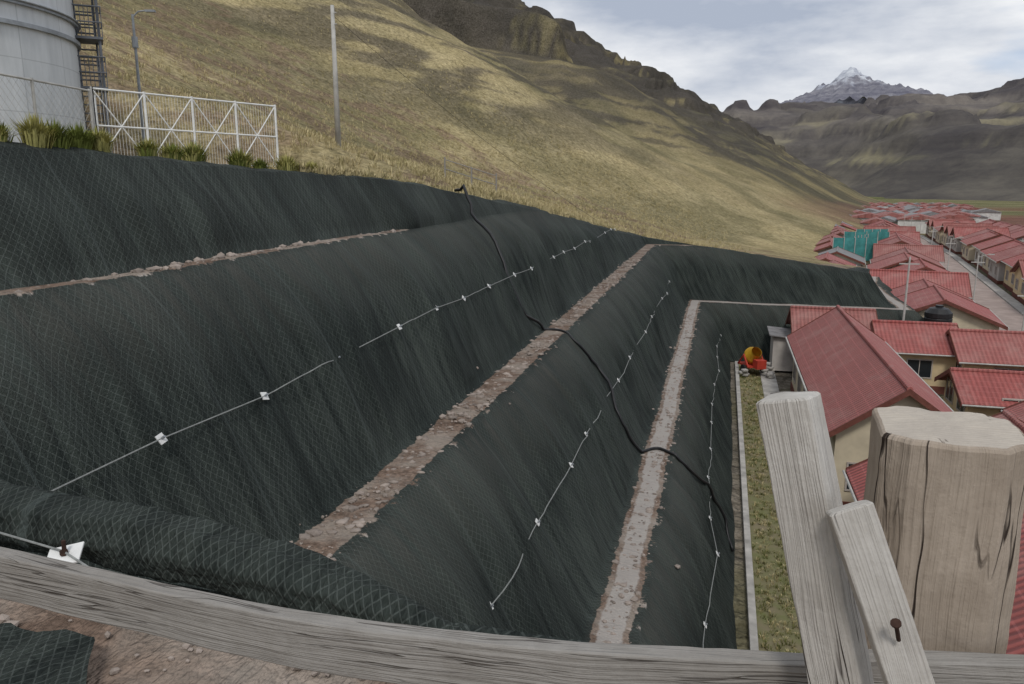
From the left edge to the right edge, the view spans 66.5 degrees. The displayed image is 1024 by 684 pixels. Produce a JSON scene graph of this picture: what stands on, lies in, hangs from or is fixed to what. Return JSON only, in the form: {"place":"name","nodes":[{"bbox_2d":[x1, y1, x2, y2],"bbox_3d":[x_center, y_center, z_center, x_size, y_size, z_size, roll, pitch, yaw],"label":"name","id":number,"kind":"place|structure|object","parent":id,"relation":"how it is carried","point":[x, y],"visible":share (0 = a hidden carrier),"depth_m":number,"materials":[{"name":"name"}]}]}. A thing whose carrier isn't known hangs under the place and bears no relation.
{"place":"outdoors","nodes":[
{"label":"outdoors","id":0,"kind":"place"},
{"bbox_2d":[73,0,1023,649],"bbox_3d":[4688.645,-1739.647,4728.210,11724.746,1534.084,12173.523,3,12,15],"label":"ground","id":1,"kind":"structure","parent":0,"point":[639,126],"depth_m":116.92,"materials":[{"name":"plant"}]},
{"bbox_2d":[0,0,85,142],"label":"storage tank","id":2,"kind":"object","parent":1,"relation":"on","point":[38,41],"visible":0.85,"depth_m":23.32,"materials":[{"name":"metal"}]},
{"bbox_2d":[72,0,112,152],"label":"access stair tower","id":3,"kind":"structure","parent":2,"relation":"attached to","point":[93,40],"depth_m":26.43,"materials":[{"name":"metal"}]},
{"bbox_2d":[0,73,94,140],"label":"chainlink fence","id":4,"kind":"object","parent":1,"relation":"on","point":[32,84],"visible":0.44,"depth_m":19.96,"materials":[{"name":"metal"}]},
{"bbox_2d":[131,9,155,141],"bbox_3d":[-13.941,-9.310,30.121,0.931,6.576,0.203,-2,12,-7],"label":"street lamp","id":5,"kind":"object","parent":1,"relation":"on","point":[134,39],"visible":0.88,"depth_m":29.74,"materials":[{"name":"metal"}]},
{"bbox_2d":[90,86,278,166],"bbox_3d":[-10.602,-6.687,25.018,1.757,2.250,6.023,10,15,39],"label":"steel fence","id":6,"kind":"object","parent":1,"relation":"on","point":[122,126],"visible":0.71,"depth_m":24.26,"materials":[{"name":"metal"}]},
{"bbox_2d":[0,581,582,683],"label":"embankment edge","id":7,"kind":"object","parent":1,"relation":"on","point":[119,648],"visible":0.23,"depth_m":2.89,"materials":[{"name":"soil"}]},
{"bbox_2d":[0,532,87,565],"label":"anchor plate","id":8,"kind":"object","parent":7,"relation":"on","point":[72,553],"visible":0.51,"depth_m":3.32,"materials":[{"name":"white paint"}]},
{"bbox_2d":[0,623,94,683],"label":"geomesh offcut","id":9,"kind":"object","parent":7,"relation":"on","point":[61,656],"visible":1,"depth_m":2.76,"materials":[{"name":"plastic"}]},
{"bbox_2d":[0,614,363,683],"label":"gravel","id":10,"kind":"structure","parent":7,"relation":"on","point":[4,618],"depth_m":2.93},
{"bbox_2d":[0,478,465,630],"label":"geomesh roll","id":11,"kind":"object","parent":7,"relation":"on","point":[152,542],"visible":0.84,"depth_m":3.27,"materials":[{"name":"plastic"}]},
{"bbox_2d":[0,391,1023,683],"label":"wooden railing","id":12,"kind":"object","parent":7,"relation":"on","point":[904,571],"visible":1,"depth_m":1.02,"materials":[{"name":"grey wood"}]},
{"bbox_2d":[330,5,340,146],"bbox_3d":[-9.932,-14.758,44.020,0.348,7.904,0.348,-7,14,-29],"label":"utility pole","id":13,"kind":"object","parent":1,"relation":"on","point":[336,102],"visible":0.83,"depth_m":43.96,"materials":[{"name":"metal"}]},
{"bbox_2d":[335,17,592,217],"bbox_3d":[-1.345,-14.119,54.507,0.024,12.309,26.495,10,15,39],"label":"overhead wire","id":14,"kind":"object","parent":13,"relation":"attached to","point":[451,114],"visible":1,"depth_m":50.91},
{"bbox_2d":[0,141,923,648],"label":"terraced slope","id":15,"kind":"structure","parent":1,"relation":"on","point":[98,373],"depth_m":16.32,"materials":[{"name":"fabric"}]},
{"bbox_2d":[0,120,20,142],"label":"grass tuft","id":16,"kind":"object","parent":15,"relation":"on","point":[4,135],"visible":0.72,"depth_m":12.20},
{"bbox_2d":[9,111,59,147],"bbox_3d":[-7.793,-3.477,12.808,0.914,0.633,0.965,3,12,15],"label":"grass tuft","id":17,"kind":"object","parent":15,"relation":"on","point":[34,132],"visible":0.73,"depth_m":12.64,"materials":[{"name":"plant"}]},
{"bbox_2d":[43,119,79,148],"bbox_3d":[-7.736,-3.523,13.204,0.945,0.583,0.887,3,12,15],"label":"grass tuft","id":18,"kind":"object","parent":15,"relation":"on","point":[61,141],"visible":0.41,"depth_m":13.11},
{"bbox_2d":[63,119,100,149],"bbox_3d":[-7.659,-3.631,13.754,0.919,0.587,0.890,3,12,15],"label":"grass tuft","id":19,"kind":"object","parent":15,"relation":"on","point":[82,139],"visible":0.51,"depth_m":13.67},
{"bbox_2d":[87,126,118,152],"bbox_3d":[-7.473,-3.684,14.221,0.850,0.532,0.826,3,12,15],"label":"grass tuft","id":20,"kind":"object","parent":15,"relation":"on","point":[102,142],"visible":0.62,"depth_m":14.10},
{"bbox_2d":[129,136,160,155],"bbox_3d":[-7.198,-3.851,15.394,0.715,0.506,0.738,9,15,37],"label":"grass tuft","id":21,"kind":"object","parent":15,"relation":"on","point":[146,147],"visible":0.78,"depth_m":15.32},
{"bbox_2d":[159,143,184,159],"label":"grass tuft","id":22,"kind":"object","parent":15,"relation":"on","point":[172,151],"visible":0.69,"depth_m":16.00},
{"bbox_2d":[178,141,212,161],"bbox_3d":[-6.847,-4.088,16.864,1.036,0.586,0.896,3,12,15],"label":"grass tuft","id":23,"kind":"object","parent":15,"relation":"on","point":[192,152],"visible":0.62,"depth_m":16.74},
{"bbox_2d":[221,146,262,167],"bbox_3d":[-6.357,-4.289,18.255,0.952,0.627,1.045,1,12,3],"label":"grass tuft","id":24,"kind":"object","parent":15,"relation":"on","point":[240,158],"visible":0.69,"depth_m":18.12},
{"bbox_2d":[251,157,270,168],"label":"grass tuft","id":25,"kind":"object","parent":15,"relation":"on","point":[260,164],"visible":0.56,"depth_m":19.08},
{"bbox_2d":[272,153,299,170],"bbox_3d":[-5.818,-4.581,20.007,0.916,0.577,0.810,9,15,35],"label":"grass tuft","id":26,"kind":"object","parent":15,"relation":"on","point":[287,164],"visible":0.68,"depth_m":19.87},
{"bbox_2d":[51,228,615,490],"bbox_3d":[0.581,-2.805,29.984,0.572,0.414,52.064,3,12,15],"label":"anchor cable","id":27,"kind":"object","parent":15,"relation":"attached to","point":[161,438],"visible":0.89,"depth_m":12.44,"materials":[{"name":"metal"}]},
{"bbox_2d":[6,229,699,643],"bbox_3d":[3.170,-0.786,31.759,8.794,8.761,54.048,3,12,15],"label":"rubble","id":28,"kind":"object","parent":15,"relation":"on","point":[306,535],"visible":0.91,"depth_m":18.19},
{"bbox_2d":[490,281,669,608],"bbox_3d":[4.853,0.707,32.191,0.468,0.452,51.634,3,12,15],"label":"anchor cable","id":29,"kind":"object","parent":15,"relation":"attached to","point":[537,521],"visible":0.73,"depth_m":18.89,"materials":[{"name":"metal"}]},
{"bbox_2d":[454,184,733,550],"bbox_3d":[2.768,0.988,28.088,10.805,13.033,2.318,3,12,15],"label":"drain hose","id":30,"kind":"object","parent":15,"relation":"on","point":[595,363],"visible":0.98,"depth_m":27.74,"materials":[{"name":"plastic"}]},
{"bbox_2d":[703,334,721,647],"bbox_3d":[8.750,4.416,33.707,0.536,0.507,49.626,3,12,15],"label":"anchor cable","id":31,"kind":"object","parent":15,"relation":"attached to","point":[717,553],"visible":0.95,"depth_m":24.98,"materials":[{"name":"metal"}]},
{"bbox_2d":[444,157,496,191],"bbox_3d":[-2.526,-10.057,47.850,3.238,2.469,0.112,-2,12,-7],"label":"post and rail fence","id":32,"kind":"object","parent":1,"relation":"on","point":[445,169],"visible":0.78,"depth_m":47.77,"materials":[{"name":"brown wood"}]},
{"bbox_2d":[735,361,758,649],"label":"kerb","id":33,"kind":"structure","parent":1,"relation":"on","point":[752,619],"depth_m":29.59,"materials":[{"name":"concrete"}]},
{"bbox_2d":[738,364,802,652],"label":"grass verge","id":34,"kind":"object","parent":1,"relation":"on","point":[762,626],"depth_m":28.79,"materials":[{"name":"plant"}]},
{"bbox_2d":[737,347,766,371],"bbox_3d":[16.753,1.149,54.888,1.640,1.863,3.006,-3,12,-13],"label":"concrete mixer","id":35,"kind":"object","parent":34,"relation":"on","point":[752,356],"visible":0.93,"depth_m":54.18,"materials":[{"name":"yellow paint"}]},
{"bbox_2d":[767,326,793,371],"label":"tin shed","id":36,"kind":"structure","parent":1,"relation":"on","point":[781,358],"depth_m":55.06,"materials":[{"name":"metal"}]},
{"bbox_2d":[833,254,860,265],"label":"walls","id":37,"kind":"structure","parent":1,"relation":"on","point":[849,260],"depth_m":101.00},
{"bbox_2d":[818,247,864,262],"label":"roof","id":38,"kind":"structure","parent":37,"relation":"on","point":[850,254],"depth_m":104.70,"materials":[{"name":"metal"}]},
{"bbox_2d":[832,237,877,260],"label":"shade cloth fence","id":39,"kind":"object","parent":1,"relation":"on","point":[862,247],"visible":0.55,"depth_m":109.02,"materials":[{"name":"fabric"}]},
{"bbox_2d":[792,360,929,501],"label":"walls","id":40,"kind":"structure","parent":1,"relation":"on","point":[850,444],"depth_m":31.64,"materials":[{"name":"paint"}]},
{"bbox_2d":[793,365,856,490],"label":"window frames","id":41,"kind":"structure","parent":40,"relation":"attached to","point":[800,382],"depth_m":45.23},
{"bbox_2d":[785,305,953,436],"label":"ridge and gutters","id":42,"kind":"structure","parent":40,"relation":"on","point":[906,385],"depth_m":31.76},
{"bbox_2d":[787,308,952,431],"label":"roof","id":43,"kind":"structure","parent":40,"relation":"on","point":[846,373],"depth_m":37.62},
{"bbox_2d":[844,231,889,240],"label":"shade cloth fence","id":44,"kind":"object","parent":1,"relation":"on","point":[881,235],"visible":0.32,"depth_m":128.46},
{"bbox_2d":[899,257,919,320],"bbox_3d":[28.061,-2.092,55.903,1.300,8.000,0.200,3,12,15],"label":"utility pole","id":45,"kind":"object","parent":1,"relation":"on","point":[905,299],"visible":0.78,"depth_m":55.45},
{"bbox_2d":[849,202,1002,233],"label":"distant houses","id":46,"kind":"structure","parent":1,"relation":"on","point":[897,213],"depth_m":271.50,"materials":[{"name":"metal"}]},
{"bbox_2d":[930,386,944,394],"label":"plinth","id":47,"kind":"structure","parent":1,"relation":"on","point":[938,389],"depth_m":49.77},
{"bbox_2d":[898,354,955,386],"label":"walls","id":48,"kind":"structure","parent":47,"relation":"on","point":[941,364],"depth_m":49.60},
{"bbox_2d":[871,319,958,356],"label":"ridge and gutters","id":49,"kind":"structure","parent":48,"relation":"on","point":[914,322],"depth_m":51.42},
{"bbox_2d":[873,322,957,355],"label":"roof","id":50,"kind":"structure","parent":48,"relation":"on","point":[916,338],"depth_m":50.51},
{"bbox_2d":[908,360,931,377],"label":"windows","id":51,"kind":"structure","parent":48,"relation":"attached to","point":[925,369],"depth_m":49.80,"materials":[{"name":"black glass"}]},
{"bbox_2d":[923,305,952,322],"bbox_3d":[29.961,-0.275,55.239,1.800,4.720,1.800,3,12,15],"label":"water tank","id":52,"kind":"object","parent":1,"relation":"on","point":[939,313],"visible":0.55,"depth_m":54.29,"materials":[{"name":"plastic"}]},
{"bbox_2d":[941,230,946,244],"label":"walls","id":53,"kind":"structure","parent":1,"relation":"on","point":[943,235],"depth_m":161.12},
{"bbox_2d":[941,223,991,230],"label":"roof","id":54,"kind":"structure","parent":53,"relation":"on","point":[945,225],"depth_m":158.90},
{"bbox_2d":[951,234,961,251],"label":"walls","id":55,"kind":"structure","parent":1,"relation":"on","point":[958,245],"depth_m":141.45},
{"bbox_2d":[950,227,1010,237],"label":"roof","id":56,"kind":"structure","parent":55,"relation":"on","point":[960,231],"depth_m":141.81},
{"bbox_2d":[974,249,983,265],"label":"walls","id":57,"kind":"structure","parent":1,"relation":"on","point":[982,257],"depth_m":119.42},
{"bbox_2d":[972,235,1012,249],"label":"roof","id":58,"kind":"structure","parent":57,"relation":"on","point":[991,242],"depth_m":118.94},
{"bbox_2d":[962,236,998,260],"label":"walls","id":59,"kind":"structure","parent":1,"relation":"on","point":[971,252],"depth_m":124.79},
{"bbox_2d":[961,232,995,244],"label":"roof","id":60,"kind":"structure","parent":59,"relation":"on","point":[977,238],"depth_m":127.29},
{"bbox_2d":[988,260,1005,280],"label":"walls","id":61,"kind":"structure","parent":1,"relation":"on","point":[1000,271],"depth_m":100.38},
{"bbox_2d":[987,245,1023,262],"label":"roof","id":62,"kind":"structure","parent":61,"relation":"on","point":[1008,253],"depth_m":103.02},
{"bbox_2d":[1004,265,1014,287],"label":"walls","id":63,"kind":"structure","parent":1,"relation":"on","point":[1008,268],"depth_m":96.17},
{"bbox_2d":[1002,254,1023,266],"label":"roof","id":64,"kind":"structure","parent":63,"relation":"on","point":[1011,261],"depth_m":96.56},
{"bbox_2d":[1012,292,1023,304],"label":"plinth","id":65,"kind":"structure","parent":1,"relation":"on","point":[1018,298],"depth_m":87.47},
{"bbox_2d":[1013,267,1023,298],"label":"walls","id":66,"kind":"structure","parent":65,"relation":"on","point":[1018,274],"depth_m":88.34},
{"bbox_2d":[760,365,778,397],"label":"footpath","id":67,"kind":"structure","parent":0,"point":[769,385],"depth_m":51.74,"materials":[{"name":"concrete"}]},
{"bbox_2d":[521,0,1023,111],"label":"sky","id":68,"kind":"structure","parent":0,"point":[725,52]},
{"bbox_2d":[779,67,946,103],"bbox_3d":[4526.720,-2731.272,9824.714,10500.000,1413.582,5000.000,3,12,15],"label":"snowy peak","id":69,"kind":"structure","parent":0,"point":[850,85],"depth_m":8487.47,"materials":[{"name":"snow"}]},
{"bbox_2d":[723,78,1023,200],"bbox_3d":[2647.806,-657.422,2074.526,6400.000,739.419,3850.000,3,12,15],"label":"mountain range","id":70,"kind":"structure","parent":0,"point":[965,146],"depth_m":2015.82,"materials":[{"name":"stone"}]},
{"bbox_2d":[920,237,1023,330],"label":"street","id":71,"kind":"structure","parent":0,"point":[1008,315],"depth_m":87.14,"materials":[{"name":"concrete"}]},
{"bbox_2d":[920,235,1023,315],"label":"sidewalk","id":72,"kind":"structure","parent":0,"point":[1015,304],"depth_m":101.11,"materials":[{"name":"concrete"}]},
{"bbox_3d":[13.917,8.970,21.899,6.120,0.500,14.110,3,12,15],"label":"plinth","id":73,"kind":"object","parent":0,"visible":0},
{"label":"walls","id":74,"kind":"object","parent":73,"relation":"on","visible":0},
{"bbox_2d":[842,459,867,501],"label":"ridge and gutters","id":75,"kind":"structure","parent":74,"relation":"on","point":[849,486],"depth_m":28.40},
{"bbox_2d":[846,460,1023,654],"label":"roof","id":76,"kind":"structure","parent":74,"relation":"on","point":[856,475],"depth_m":18.26,"materials":[{"name":"tile"}]},
{"bbox_3d":[22.264,1.948,55.163,4.710,0.500,5.120,3,12,15],"label":"plinth","id":77,"kind":"object","parent":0,"visible":0},
{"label":"walls","id":78,"kind":"object","parent":77,"relation":"on","visible":0},
{"bbox_2d":[786,308,876,331],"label":"roof","id":79,"kind":"structure","parent":78,"relation":"on","point":[800,317],"depth_m":53.73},
{"bbox_2d":[785,305,877,332],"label":"ridge and gutters","id":80,"kind":"structure","parent":78,"relation":"on","point":[831,308],"depth_m":54.25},
{"bbox_3d":[30.669,3.053,49.931,4.910,0.500,4.720,3,12,15],"label":"plinth","id":81,"kind":"object","parent":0,"visible":0},
{"bbox_2d":[962,364,1023,370],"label":"walls","id":82,"kind":"structure","parent":81,"relation":"on","point":[978,366],"depth_m":47.67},
{"bbox_2d":[945,328,1023,366],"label":"ridge and gutters","id":83,"kind":"structure","parent":82,"relation":"on","point":[947,332],"depth_m":48.98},
{"bbox_2d":[950,331,1023,365],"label":"roof","id":84,"kind":"structure","parent":82,"relation":"on","point":[989,348],"depth_m":48.18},
{"bbox_3d":[26.996,4.454,43.294,4.710,0.500,4.720,3,12,15],"label":"plinth","id":85,"kind":"object","parent":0,"visible":0},
{"bbox_2d":[943,378,1000,415],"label":"walls","id":86,"kind":"structure","parent":85,"relation":"on","point":[989,411],"depth_m":41.39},
{"bbox_2d":[934,367,1023,408],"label":"ridge and gutters","id":87,"kind":"structure","parent":86,"relation":"on","point":[944,373],"depth_m":42.74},
{"bbox_2d":[938,371,1023,406],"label":"roof","id":88,"kind":"structure","parent":86,"relation":"on","point":[983,389],"depth_m":41.83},
{"bbox_2d":[946,379,1020,411],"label":"windows","id":89,"kind":"structure","parent":86,"relation":"attached to","point":[950,396],"depth_m":44.41,"materials":[{"name":"glass"}]},
{"bbox_2d":[945,377,1023,411],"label":"window frames","id":90,"kind":"structure","parent":86,"relation":"attached to","point":[1003,399],"depth_m":43.60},
{"bbox_3d":[26.093,6.435,33.910,5.520,0.500,8.110,3,12,15],"label":"plinth","id":91,"kind":"object","parent":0,"visible":0},
{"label":"walls","id":92,"kind":"object","parent":91,"relation":"on","visible":0},
{"bbox_2d":[991,410,1023,430],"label":"ridge and gutters","id":93,"kind":"structure","parent":92,"relation":"on","point":[1014,419],"depth_m":33.72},
{"bbox_2d":[1003,402,1023,421],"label":"roof","id":94,"kind":"structure","parent":92,"relation":"on","point":[1016,410],"depth_m":37.66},
{"bbox_3d":[32.873,0.716,61.001,7.320,0.500,7.710,5,13,23],"label":"plinth","id":95,"kind":"object","parent":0,"visible":0},
{"bbox_2d":[918,304,998,329],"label":"walls","id":96,"kind":"structure","parent":95,"relation":"on","point":[962,319],"depth_m":56.33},
{"bbox_2d":[897,286,1005,325],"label":"roof","id":97,"kind":"structure","parent":96,"relation":"on","point":[923,297],"depth_m":59.95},
{"bbox_2d":[897,284,1009,330],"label":"ridge and gutters","id":98,"kind":"structure","parent":96,"relation":"on","point":[945,301],"depth_m":56.18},
{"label":"plinth","id":99,"kind":"object","parent":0,"visible":0},
{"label":"walls","id":100,"kind":"object","parent":99,"relation":"on","visible":0},
{"bbox_2d":[891,280,973,301],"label":"roof","id":101,"kind":"structure","parent":100,"relation":"on","point":[912,287],"depth_m":70.16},
{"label":"plinth","id":102,"kind":"object","parent":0,"visible":0},
{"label":"walls","id":103,"kind":"object","parent":102,"relation":"on","visible":0},
{"bbox_2d":[870,270,971,297],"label":"roof","id":104,"kind":"structure","parent":103,"relation":"on","point":[958,283],"depth_m":74.53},
{"bbox_2d":[869,268,971,298],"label":"ridge and gutters","id":105,"kind":"structure","parent":104,"relation":"attached to","point":[924,272],"depth_m":75.48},
{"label":"plinth","id":106,"kind":"object","parent":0,"visible":0},
{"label":"walls","id":107,"kind":"object","parent":106,"relation":"on","visible":0},
{"bbox_2d":[891,260,948,271],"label":"roof","id":108,"kind":"structure","parent":107,"relation":"on","point":[916,267],"depth_m":84.42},
{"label":"plinth","id":109,"kind":"object","parent":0,"visible":0},
{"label":"walls","id":110,"kind":"object","parent":109,"relation":"on","visible":0},
{"bbox_2d":[867,253,918,268],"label":"roof","id":111,"kind":"structure","parent":110,"relation":"on","point":[889,261],"depth_m":92.63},
{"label":"plinth","id":112,"kind":"object","parent":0,"visible":0},
{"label":"walls","id":113,"kind":"object","parent":112,"relation":"on","visible":0},
{"bbox_2d":[890,232,919,241],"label":"roof","id":114,"kind":"structure","parent":113,"relation":"on","point":[914,236],"depth_m":136.31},
{"bbox_2d":[871,248,942,266],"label":"roof","id":115,"kind":"structure","parent":113,"relation":"on","point":[888,255],"depth_m":100.53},
{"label":"plinth","id":116,"kind":"object","parent":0,"visible":0},
{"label":"walls","id":117,"kind":"object","parent":116,"relation":"on","visible":0},
{"bbox_2d":[873,245,943,261],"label":"roof","id":118,"kind":"structure","parent":117,"relation":"on","point":[935,253],"depth_m":105.69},
{"bbox_2d":[873,243,944,262],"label":"ridge and gutters","id":119,"kind":"structure","parent":118,"relation":"on","point":[912,245],"depth_m":106.58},
{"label":"plinth","id":120,"kind":"object","parent":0,"visible":0},
{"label":"walls","id":121,"kind":"object","parent":120,"relation":"on","visible":0},
{"bbox_2d":[865,226,915,230],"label":"roof","id":122,"kind":"structure","parent":121,"relation":"on","point":[895,228],"depth_m":145.06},
{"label":"plinth","id":123,"kind":"object","parent":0,"visible":0},
{"bbox_2d":[982,256,988,271],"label":"walls","id":124,"kind":"structure","parent":123,"relation":"on","point":[986,266],"depth_m":112.33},
{"bbox_2d":[980,241,1021,254],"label":"roof","id":125,"kind":"structure","parent":124,"relation":"on","point":[1008,245],"depth_m":111.66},
{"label":"plinth","id":126,"kind":"object","parent":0,"visible":0},
{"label":"walls","id":127,"kind":"object","parent":126,"relation":"on","visible":0},
{"bbox_2d":[931,220,975,227],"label":"roof","id":128,"kind":"structure","parent":127,"relation":"on","point":[937,223],"depth_m":183.31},
{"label":"plinth","id":129,"kind":"object","parent":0,"visible":0},
{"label":"walls","id":130,"kind":"object","parent":129,"relation":"on","visible":0},
{"bbox_2d":[815,253,855,265],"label":"roof","id":131,"kind":"structure","parent":130,"relation":"on","point":[830,257],"depth_m":96.96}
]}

